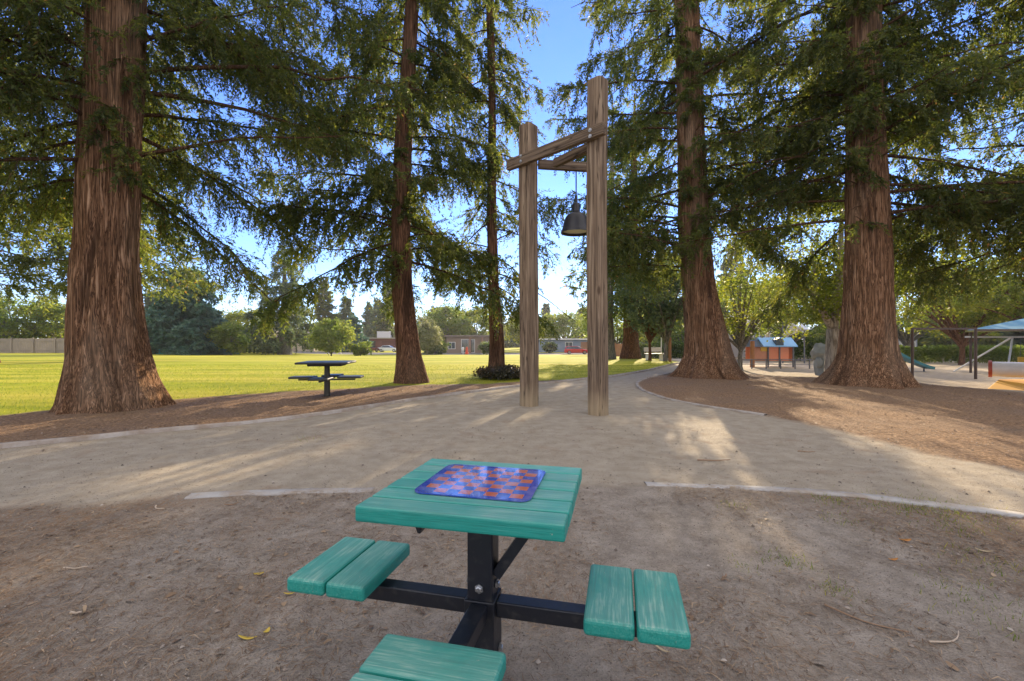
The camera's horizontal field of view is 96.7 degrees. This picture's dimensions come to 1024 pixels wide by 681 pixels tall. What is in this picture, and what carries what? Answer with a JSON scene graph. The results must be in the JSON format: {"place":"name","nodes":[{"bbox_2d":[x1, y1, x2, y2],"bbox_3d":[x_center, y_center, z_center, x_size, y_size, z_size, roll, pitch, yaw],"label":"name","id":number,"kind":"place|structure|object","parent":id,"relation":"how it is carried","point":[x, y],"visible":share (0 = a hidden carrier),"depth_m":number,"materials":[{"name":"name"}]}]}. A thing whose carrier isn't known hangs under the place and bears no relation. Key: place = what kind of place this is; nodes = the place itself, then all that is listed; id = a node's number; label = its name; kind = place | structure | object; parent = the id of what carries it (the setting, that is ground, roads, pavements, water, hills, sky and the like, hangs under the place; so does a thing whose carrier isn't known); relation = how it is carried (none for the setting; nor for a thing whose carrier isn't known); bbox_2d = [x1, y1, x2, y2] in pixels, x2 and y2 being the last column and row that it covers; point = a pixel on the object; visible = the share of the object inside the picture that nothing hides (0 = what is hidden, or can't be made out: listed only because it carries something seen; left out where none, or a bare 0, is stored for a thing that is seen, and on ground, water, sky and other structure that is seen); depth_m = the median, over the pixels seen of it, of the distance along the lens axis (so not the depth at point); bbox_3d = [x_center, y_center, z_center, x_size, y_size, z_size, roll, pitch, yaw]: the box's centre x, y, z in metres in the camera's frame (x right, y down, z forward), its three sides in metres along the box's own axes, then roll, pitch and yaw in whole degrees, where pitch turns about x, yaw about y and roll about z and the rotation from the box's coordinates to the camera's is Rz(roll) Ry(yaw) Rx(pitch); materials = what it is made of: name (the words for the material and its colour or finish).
{"place":"outdoors","nodes":[
{"label":"outdoors","id":0,"kind":"place"},
{"bbox_2d":[0,347,676,415],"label":"lawn","id":1,"kind":"structure","parent":0,"point":[276,360],"depth_m":18.86,"materials":[{"name":"plant"}]},
{"bbox_2d":[0,338,63,352],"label":"wooden fence","id":2,"kind":"object","parent":1,"relation":"on","point":[33,345],"visible":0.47,"depth_m":57.99,"materials":[{"name":"brown wood"}]},
{"bbox_2d":[0,294,65,338],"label":"broadleaf tree","id":3,"kind":"object","parent":1,"relation":"on","point":[8,331],"visible":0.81,"depth_m":61.14,"materials":[{"name":"green plant"}]},
{"bbox_2d":[0,64,71,362],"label":"redwood tree","id":4,"kind":"object","parent":1,"relation":"on","point":[16,285],"visible":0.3,"depth_m":27.54,"materials":[{"name":"green plant"}]},
{"bbox_2d":[7,295,65,338],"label":"broadleaf tree","id":5,"kind":"object","parent":1,"relation":"on","point":[45,333],"visible":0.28,"depth_m":63.39,"materials":[{"name":"green plant"}]},
{"bbox_2d":[0,77,225,311],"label":"redwood tree","id":6,"kind":"object","parent":1,"relation":"on","point":[151,278],"visible":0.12,"depth_m":29.29,"materials":[{"name":"green plant"}]},
{"bbox_2d":[143,290,156,313],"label":"conifer tree","id":7,"kind":"object","parent":1,"relation":"on","point":[147,301],"visible":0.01,"depth_m":97.97,"materials":[{"name":"green plant"}]},
{"bbox_2d":[145,264,238,354],"bbox_3d":[-43.302,-3.557,59.738,14.206,13.848,13.041,0,0,0],"label":"conifer tree","id":8,"kind":"object","parent":1,"relation":"on","point":[174,328],"visible":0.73,"depth_m":57.15,"materials":[{"name":"green plant"}]},
{"bbox_2d":[205,320,253,354],"bbox_3d":[-36.815,-0.463,58.681,6.413,4.829,5.366,0,0,-18],"label":"shrub","id":9,"kind":"object","parent":1,"relation":"on","point":[226,333],"visible":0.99,"depth_m":57.94,"materials":[{"name":"green plant"}]},
{"bbox_2d":[240,337,278,352],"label":"hedge","id":10,"kind":"object","parent":1,"relation":"on","point":[250,351],"visible":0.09,"depth_m":72.74,"materials":[{"name":"green plant"}]},
{"bbox_2d":[237,245,318,354],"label":"cedar tree","id":11,"kind":"object","parent":1,"relation":"on","point":[292,336],"visible":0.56,"depth_m":68.61,"materials":[{"name":"green plant"}]},
{"bbox_2d":[310,275,339,324],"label":"conifer tree","id":12,"kind":"object","parent":1,"relation":"on","point":[324,309],"visible":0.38,"depth_m":103.91,"materials":[{"name":"green plant"}]},
{"bbox_2d":[301,317,359,355],"bbox_3d":[-24.331,-0.687,60.823,7.518,5.500,7.181,0,0,0],"label":"shrub","id":13,"kind":"object","parent":1,"relation":"on","point":[332,337],"visible":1,"depth_m":59.83,"materials":[{"name":"green plant"}]},
{"bbox_2d":[334,295,363,335],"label":"conifer tree","id":14,"kind":"object","parent":1,"relation":"on","point":[345,312],"visible":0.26,"depth_m":111.18,"materials":[{"name":"green plant"}]},
{"bbox_2d":[346,341,373,355],"bbox_3d":[-20.221,0.957,60.999,3.410,2.233,3.739,0,0,0],"label":"shrub","id":15,"kind":"object","parent":1,"relation":"on","point":[357,350],"visible":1,"depth_m":60.36,"materials":[{"name":"green plant"}]},
{"bbox_2d":[361,301,373,334],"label":"conifer tree","id":16,"kind":"object","parent":1,"relation":"on","point":[366,316],"visible":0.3,"depth_m":149.12,"materials":[{"name":"green plant"}]},
{"bbox_2d":[365,297,381,337],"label":"conifer tree","id":17,"kind":"object","parent":1,"relation":"on","point":[370,330],"visible":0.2,"depth_m":139.10,"materials":[{"name":"green plant"}]},
{"bbox_2d":[369,331,395,347],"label":"house","id":18,"kind":"structure","parent":1,"relation":"on","point":[383,338],"depth_m":118.00,"materials":[{"name":"paint"}]},
{"bbox_2d":[382,341,395,347],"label":"garage door","id":19,"kind":"structure","parent":18,"relation":"in","point":[392,343],"depth_m":117.92,"materials":[{"name":"paint"}]},
{"bbox_2d":[372,283,394,337],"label":"conifer tree","id":20,"kind":"object","parent":1,"relation":"on","point":[380,324],"visible":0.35,"depth_m":123.12,"materials":[{"name":"green plant"}]},
{"bbox_2d":[247,0,559,383],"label":"redwood tree","id":21,"kind":"object","parent":1,"relation":"on","point":[402,200],"visible":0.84,"depth_m":13.69,"materials":[{"name":"green plant"}]},
{"bbox_2d":[416,314,443,354],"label":"broadleaf tree","id":22,"kind":"object","parent":1,"relation":"on","point":[429,335],"visible":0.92,"depth_m":74.93,"materials":[{"name":"green plant"}]},
{"bbox_2d":[427,305,444,342],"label":"conifer tree","id":23,"kind":"object","parent":1,"relation":"on","point":[432,306],"visible":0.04,"depth_m":163.48,"materials":[{"name":"plant"}]},
{"bbox_2d":[417,303,479,348],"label":"broadleaf tree","id":24,"kind":"object","parent":1,"relation":"on","point":[445,318],"visible":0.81,"depth_m":97.54,"materials":[{"name":"green plant"}]},
{"bbox_2d":[444,335,488,352],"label":"house","id":25,"kind":"structure","parent":1,"relation":"on","point":[470,342],"depth_m":89.98,"materials":[{"name":"paint"}]},
{"bbox_2d":[461,339,474,352],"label":"door","id":26,"kind":"structure","parent":25,"relation":"in","point":[464,342],"depth_m":89.97,"materials":[{"name":"white paint"}]},
{"bbox_2d":[455,304,488,334],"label":"broadleaf tree","id":27,"kind":"object","parent":1,"relation":"on","point":[475,330],"visible":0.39,"depth_m":105.94,"materials":[{"name":"green plant"}]},
{"bbox_2d":[468,362,519,379],"bbox_3d":[-0.395,1.030,15.351,2.216,0.635,2.417,0,0,0],"label":"shrub","id":28,"kind":"object","parent":1,"relation":"on","point":[508,371],"visible":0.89,"depth_m":14.80,"materials":[{"name":"green plant"}]},
{"bbox_2d":[419,0,575,368],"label":"redwood tree","id":29,"kind":"object","parent":1,"relation":"on","point":[493,217],"visible":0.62,"depth_m":15.75,"materials":[{"name":"green plant"}]},
{"bbox_2d":[502,317,512,347],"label":"conifer tree","id":30,"kind":"object","parent":1,"relation":"on","point":[507,344],"visible":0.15,"depth_m":162.20,"materials":[{"name":"green plant"}]},
{"bbox_2d":[0,373,1023,471],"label":"mulch bed","id":31,"kind":"object","parent":1,"relation":"on","point":[932,444],"visible":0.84,"depth_m":8.21,"materials":[{"name":"soil"}]},
{"bbox_2d":[0,0,431,414],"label":"redwood tree","id":32,"kind":"object","parent":31,"relation":"on","point":[109,365],"visible":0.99,"depth_m":8.63,"materials":[{"name":"green plant"}]},
{"bbox_2d":[288,360,363,396],"bbox_3d":[-4.225,0.866,10.400,1.474,0.808,1.458,0,0,31],"label":"picnic table","id":33,"kind":"object","parent":31,"relation":"on","point":[326,377],"visible":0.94,"depth_m":10.28,"materials":[{"name":"paint"}]},
{"bbox_2d":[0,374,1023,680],"bbox_3d":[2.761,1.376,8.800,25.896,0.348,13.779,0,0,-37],"label":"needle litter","id":34,"kind":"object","parent":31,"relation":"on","point":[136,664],"visible":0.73,"depth_m":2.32,"materials":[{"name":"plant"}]},
{"bbox_2d":[928,630,958,642],"bbox_3d":[1.818,1.238,1.896,0.203,0.010,0.036,0,0,-20],"label":"fallen twig","id":35,"kind":"object","parent":34,"relation":"on","point":[931,641],"visible":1,"depth_m":1.87,"materials":[{"name":"brown wood"}]},
{"bbox_2d":[0,373,1023,680],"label":"leaf litter","id":36,"kind":"object","parent":31,"relation":"on","point":[954,667],"visible":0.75,"depth_m":2.99,"materials":[{"name":"plant"}]},
{"bbox_2d":[536,0,953,379],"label":"redwood tree","id":37,"kind":"object","parent":31,"relation":"on","point":[708,353],"visible":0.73,"depth_m":15.61,"materials":[{"name":"green plant"}]},
{"bbox_2d":[662,0,1023,388],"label":"redwood tree","id":38,"kind":"object","parent":31,"relation":"on","point":[868,354],"visible":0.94,"depth_m":12.72,"materials":[{"name":"green plant"}]},
{"bbox_2d":[507,309,519,346],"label":"conifer tree","id":39,"kind":"object","parent":1,"relation":"on","point":[515,344],"visible":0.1,"depth_m":175.95,"materials":[{"name":"plant"}]},
{"bbox_2d":[504,315,551,342],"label":"broadleaf tree","id":40,"kind":"object","parent":1,"relation":"on","point":[514,335],"visible":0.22,"depth_m":110.15,"materials":[{"name":"green plant"}]},
{"bbox_2d":[540,303,550,338],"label":"conifer tree","id":41,"kind":"object","parent":1,"relation":"on","point":[546,308],"visible":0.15,"depth_m":159.28,"materials":[{"name":"green plant"}]},
{"bbox_2d":[542,307,586,338],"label":"broadleaf tree","id":42,"kind":"object","parent":1,"relation":"on","point":[563,325],"visible":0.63,"depth_m":113.82,"materials":[{"name":"green plant"}]},
{"bbox_2d":[569,306,586,338],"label":"conifer tree","id":43,"kind":"object","parent":1,"relation":"on","point":[579,310],"visible":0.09,"depth_m":168.53,"materials":[{"name":"green plant"}]},
{"bbox_2d":[559,102,638,359],"bbox_3d":[6.788,-8.197,33.463,6.585,19.200,7.088,0,0,0],"label":"redwood tree","id":44,"kind":"object","parent":1,"relation":"on","point":[611,351],"visible":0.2,"depth_m":32.87,"materials":[{"name":"green plant"}]},
{"bbox_2d":[568,308,654,343],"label":"broadleaf tree","id":45,"kind":"object","parent":1,"relation":"on","point":[618,330],"visible":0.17,"depth_m":67.94,"materials":[{"name":"green plant"}]},
{"bbox_2d":[615,343,621,355],"bbox_3d":[15.500,1.266,63.936,6.120,2.020,0.152,0,0,0],"label":"wooden fence","id":46,"kind":"object","parent":1,"relation":"on","point":[618,347],"visible":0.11,"depth_m":63.99,"materials":[{"name":"brown wood"}]},
{"bbox_2d":[567,93,680,358],"bbox_3d":[8.979,-8.676,34.827,9.689,20.200,9.048,0,0,0],"label":"redwood tree","id":47,"kind":"object","parent":1,"relation":"on","point":[630,349],"visible":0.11,"depth_m":33.91,"materials":[{"name":"green plant"}]},
{"bbox_2d":[607,260,683,360],"bbox_3d":[9.054,-2.194,29.958,5.671,7.113,6.366,0,0,-19],"label":"broadleaf tree","id":48,"kind":"object","parent":1,"relation":"on","point":[635,316],"visible":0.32,"depth_m":29.18,"materials":[{"name":"green plant"}]},
{"bbox_2d":[644,347,663,359],"bbox_3d":[9.685,0.852,31.012,1.300,0.860,0.425,0,0,-10],"label":"park bench","id":49,"kind":"object","parent":1,"relation":"on","point":[656,349],"visible":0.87,"depth_m":31.09,"materials":[{"name":"white paint"}]},
{"bbox_2d":[639,340,683,358],"bbox_3d":[19.284,1.100,56.998,8.574,2.470,1.817,0,0,14],"label":"hedge","id":50,"kind":"object","parent":1,"relation":"on","point":[677,347],"visible":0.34,"depth_m":56.75,"materials":[{"name":"green plant"}]},
{"bbox_2d":[668,337,671,361],"bbox_3d":[10.059,0.579,29.000,0.195,1.650,0.200,0,0,0],"label":"wooden post","id":51,"kind":"object","parent":1,"relation":"on","point":[670,350],"visible":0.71,"depth_m":28.92,"materials":[{"name":"brown wood"}]},
{"bbox_2d":[608,252,740,360],"bbox_3d":[9.691,-2.338,29.060,6.462,7.395,7.515,0,0,-28],"label":"broadleaf tree","id":52,"kind":"object","parent":1,"relation":"on","point":[664,328],"visible":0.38,"depth_m":28.17,"materials":[{"name":"green plant"}]},
{"bbox_2d":[341,314,373,351],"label":"conifer tree","id":53,"kind":"object","parent":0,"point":[356,321],"visible":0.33,"depth_m":95.31,"materials":[{"name":"green plant"}]},
{"bbox_2d":[292,351,586,354],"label":"street","id":54,"kind":"structure","parent":0,"point":[350,352],"depth_m":87.08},
{"bbox_2d":[379,345,395,351],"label":"parked car","id":55,"kind":"object","parent":54,"relation":"on","point":[386,348],"visible":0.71,"depth_m":99.17,"materials":[{"name":"white paint"}]},
{"bbox_2d":[541,341,558,352],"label":"shrub","id":56,"kind":"object","parent":54,"relation":"on","point":[549,347],"visible":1,"depth_m":90.24,"materials":[{"name":"green plant"}]},
{"bbox_2d":[564,346,586,353],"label":"parked car","id":57,"kind":"object","parent":54,"relation":"on","point":[572,349],"visible":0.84,"depth_m":81.69,"materials":[{"name":"red paint"}]},
{"bbox_2d":[716,239,750,317],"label":"conifer tree","id":58,"kind":"object","parent":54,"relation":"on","point":[722,266],"visible":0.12,"depth_m":84.25,"materials":[{"name":"green plant"}]},
{"bbox_2d":[0,353,1023,680],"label":"ground","id":59,"kind":"structure","parent":0,"point":[678,531],"depth_m":2.30,"materials":[{"name":"soil"}]},
{"bbox_2d":[218,304,276,336],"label":"broadleaf tree","id":60,"kind":"object","parent":59,"relation":"on","point":[235,316],"visible":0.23,"depth_m":88.57,"materials":[{"name":"green plant"}]},
{"bbox_2d":[184,487,374,498],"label":"kerb","id":61,"kind":"structure","parent":59,"relation":"on","point":[274,492],"depth_m":3.73,"materials":[{"name":"concrete"}]},
{"bbox_2d":[276,329,317,350],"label":"house","id":62,"kind":"structure","parent":59,"relation":"on","point":[298,348],"depth_m":90.00,"materials":[{"name":"paint"}]},
{"bbox_2d":[0,362,679,448],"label":"kerb","id":63,"kind":"structure","parent":59,"relation":"on","point":[89,437],"depth_m":6.82,"materials":[{"name":"concrete"}]},
{"bbox_2d":[422,340,450,354],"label":"shrub","id":64,"kind":"object","parent":59,"relation":"on","point":[440,350],"visible":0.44,"depth_m":79.22,"materials":[{"name":"green plant"}]},
{"bbox_2d":[475,341,488,354],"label":"shrub","id":65,"kind":"object","parent":59,"relation":"on","point":[483,347],"visible":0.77,"depth_m":78.34,"materials":[{"name":"green plant"}]},
{"bbox_2d":[287,459,690,680],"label":"game table","id":66,"kind":"object","parent":59,"relation":"on","point":[484,505],"visible":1,"depth_m":1.47,"materials":[{"name":"teal paint"}]},
{"bbox_2d":[298,434,1023,640],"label":"fallen leaves","id":67,"kind":"object","parent":59,"relation":"on","point":[958,513],"visible":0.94,"depth_m":2.67,"materials":[{"name":"plant"}]},
{"bbox_2d":[645,317,683,352],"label":"broadleaf tree","id":68,"kind":"object","parent":59,"relation":"on","point":[677,335],"visible":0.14,"depth_m":60.92,"materials":[{"name":"green plant"}]},
{"bbox_2d":[737,276,802,353],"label":"conifer tree","id":69,"kind":"object","parent":59,"relation":"on","point":[753,277],"visible":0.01,"depth_m":74.92,"materials":[{"name":"green plant"}]},
{"bbox_2d":[744,336,825,360],"bbox_3d":[29.997,0.784,47.507,10.975,2.745,1.654,0,0,5],"label":"hedge","id":70,"kind":"object","parent":59,"relation":"on","point":[810,345],"visible":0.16,"depth_m":47.15,"materials":[{"name":"green plant"}]},
{"bbox_2d":[803,281,842,354],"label":"conifer tree","id":71,"kind":"object","parent":59,"relation":"on","point":[824,333],"visible":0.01,"depth_m":69.11,"materials":[{"name":"green plant"}]},
{"bbox_2d":[644,481,1023,517],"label":"kerb","id":72,"kind":"structure","parent":59,"relation":"on","point":[957,507],"depth_m":3.65,"materials":[{"name":"concrete"}]},
{"bbox_2d":[825,604,908,632],"bbox_3d":[1.569,1.238,2.026,0.302,0.011,0.037,0,0,43],"label":"fallen twig","id":73,"kind":"object","parent":59,"relation":"on","point":[861,619],"visible":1,"depth_m":2.02,"materials":[{"name":"brown wood"}]},
{"bbox_2d":[898,332,919,357],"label":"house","id":74,"kind":"structure","parent":59,"relation":"on","point":[915,343],"depth_m":51.96,"materials":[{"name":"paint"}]},
{"bbox_2d":[896,271,983,346],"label":"broadleaf tree","id":75,"kind":"object","parent":59,"relation":"on","point":[905,339],"visible":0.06,"depth_m":49.08,"materials":[{"name":"green plant"}]},
{"bbox_2d":[917,293,1008,356],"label":"conifer tree","id":76,"kind":"object","parent":59,"relation":"on","point":[925,340],"visible":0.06,"depth_m":63.38,"materials":[{"name":"green plant"}]},
{"bbox_2d":[990,280,1023,355],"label":"conifer tree","id":77,"kind":"object","parent":59,"relation":"on","point":[1016,341],"visible":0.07,"depth_m":67.57,"materials":[{"name":"green plant"}]},
{"bbox_2d":[0,357,1023,512],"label":"path","id":78,"kind":"structure","parent":0,"point":[645,419],"depth_m":5.07,"materials":[{"name":"concrete"}]},
{"bbox_2d":[506,75,608,415],"bbox_3d":[0.817,-1.502,8.253,1.856,5.803,1.839,0,0,0],"label":"timber frame","id":79,"kind":"object","parent":78,"relation":"on","point":[594,134],"visible":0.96,"depth_m":7.68,"materials":[{"name":"brown wood"}]},
{"bbox_2d":[561,170,585,236],"bbox_3d":[1.273,-2.768,9.030,0.608,1.245,0.608,0,0,0],"label":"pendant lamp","id":80,"kind":"object","parent":79,"relation":"hanging from","point":[574,224],"visible":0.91,"depth_m":8.89,"materials":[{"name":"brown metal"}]},
{"bbox_2d":[636,372,766,415],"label":"kerb","id":81,"kind":"structure","parent":78,"relation":"on","point":[702,405],"depth_m":9.17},
{"bbox_2d":[697,459,729,460],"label":"fallen twig","id":82,"kind":"object","parent":78,"relation":"on","point":[710,460],"visible":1,"depth_m":4.76,"materials":[{"name":"brown wood"}]},
{"bbox_2d":[0,426,1023,680],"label":"gravel","id":83,"kind":"structure","parent":0,"point":[526,542],"depth_m":2.94,"materials":[{"name":"gravel"}]},
{"bbox_2d":[0,0,1023,338],"label":"sky","id":84,"kind":"structure","parent":0,"point":[564,44],"materials":[{"name":"blue"}]},
{"bbox_2d":[539,339,586,351],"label":"house","id":85,"kind":"structure","parent":0,"point":[564,343],"depth_m":97.00,"materials":[{"name":"paint"}]},
{"bbox_2d":[725,315,777,356],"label":"house","id":86,"kind":"structure","parent":0,"point":[735,350],"depth_m":62.85,"materials":[{"name":"paint"}]},
{"bbox_2d":[675,361,1023,393],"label":"play sand","id":87,"kind":"structure","parent":0,"point":[943,374],"depth_m":25.41,"materials":[{"name":"sand"}]},
{"bbox_2d":[668,258,813,369],"bbox_3d":[14.624,-1.780,29.492,8.811,7.400,8.766,0,0,-17],"label":"broadleaf tree","id":88,"kind":"object","parent":87,"relation":"on","point":[741,337],"visible":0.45,"depth_m":28.16,"materials":[{"name":"green plant"}]},
{"bbox_2d":[750,341,754,367],"bbox_3d":[16.900,0.966,32.000,0.312,1.950,0.320,0,0,0],"label":"wooden post","id":89,"kind":"object","parent":87,"relation":"on","point":[752,349],"visible":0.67,"depth_m":31.88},
{"bbox_2d":[745,337,797,366],"bbox_3d":[18.666,0.788,32.993,2.895,2.130,2.100,0,0,8],"label":"playhouse","id":90,"kind":"object","parent":87,"relation":"on","point":[773,348],"visible":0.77,"depth_m":32.26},
{"bbox_2d":[736,359,812,368],"bbox_3d":[18.184,1.499,30.000,8.610,0.645,0.060,0,0,0],"label":"railing","id":91,"kind":"object","parent":87,"relation":"on","point":[780,364],"visible":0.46,"depth_m":29.98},
{"bbox_2d":[720,273,842,345],"bbox_3d":[28.648,-2.917,47.021,14.757,10.190,12.409,0,0,0],"label":"broadleaf tree","id":92,"kind":"object","parent":87,"relation":"on","point":[817,327],"visible":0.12,"depth_m":46.01,"materials":[{"name":"green plant"}]},
{"bbox_2d":[782,322,810,363],"bbox_3d":[24.812,0.112,39.796,2.020,3.900,1.422,0,0,0],"label":"sail shade","id":93,"kind":"object","parent":87,"relation":"on","point":[801,325],"visible":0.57,"depth_m":39.90,"materials":[{"name":"fabric"}]},
{"bbox_2d":[810,343,824,375],"bbox_3d":[16.284,1.135,24.006,1.120,2.102,0.936,0,0,0],"label":"play sculpture","id":94,"kind":"object","parent":87,"relation":"on","point":[817,352],"visible":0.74,"depth_m":23.75,"materials":[{"name":"stone"}]},
{"bbox_2d":[711,175,989,370],"bbox_3d":[16.364,-3.145,22.189,15.206,10.098,10.234,0,0,-44],"label":"broadleaf tree","id":95,"kind":"object","parent":87,"relation":"on","point":[827,312],"visible":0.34,"depth_m":21.28,"materials":[{"name":"green plant"}]},
{"bbox_2d":[901,353,934,371],"bbox_3d":[23.441,0.909,27.000,2.800,1.790,0.620,0,0,0],"label":"slide","id":96,"kind":"object","parent":87,"relation":"on","point":[906,358],"visible":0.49,"depth_m":26.73,"materials":[{"name":"blue plastic"}]},
{"bbox_2d":[893,0,1023,320],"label":"redwood tree","id":97,"kind":"object","parent":87,"relation":"on","point":[957,278],"visible":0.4,"depth_m":14.40,"materials":[{"name":"green plant"}]},
{"bbox_2d":[894,247,1023,364],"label":"broadleaf tree","id":98,"kind":"object","parent":87,"relation":"on","point":[947,318],"visible":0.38,"depth_m":35.88,"materials":[{"name":"green plant"}]},
{"bbox_2d":[899,344,1023,362],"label":"hedge","id":99,"kind":"object","parent":87,"relation":"on","point":[932,353],"visible":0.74,"depth_m":41.38,"materials":[{"name":"green plant"}]},
{"bbox_2d":[911,319,1023,378],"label":"shade structure","id":100,"kind":"object","parent":87,"relation":"on","point":[1016,325],"visible":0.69,"depth_m":21.50,"materials":[{"name":"metal"}]},
{"bbox_2d":[944,257,1023,334],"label":"broadleaf tree","id":101,"kind":"object","parent":87,"relation":"on","point":[995,305],"visible":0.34,"depth_m":33.28,"materials":[{"name":"green plant"}]},
{"bbox_2d":[953,336,1023,371],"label":"swing set","id":102,"kind":"object","parent":87,"relation":"on","point":[1020,359],"visible":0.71,"depth_m":25.96,"materials":[{"name":"white metal"}]},
{"bbox_2d":[988,379,1023,390],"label":"play platform","id":103,"kind":"structure","parent":87,"relation":"on","point":[1011,384],"depth_m":15.87,"materials":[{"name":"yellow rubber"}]},
{"bbox_2d":[988,360,1023,376],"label":"roller drum","id":104,"kind":"object","parent":103,"relation":"on","point":[1008,369],"visible":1,"depth_m":16.54,"materials":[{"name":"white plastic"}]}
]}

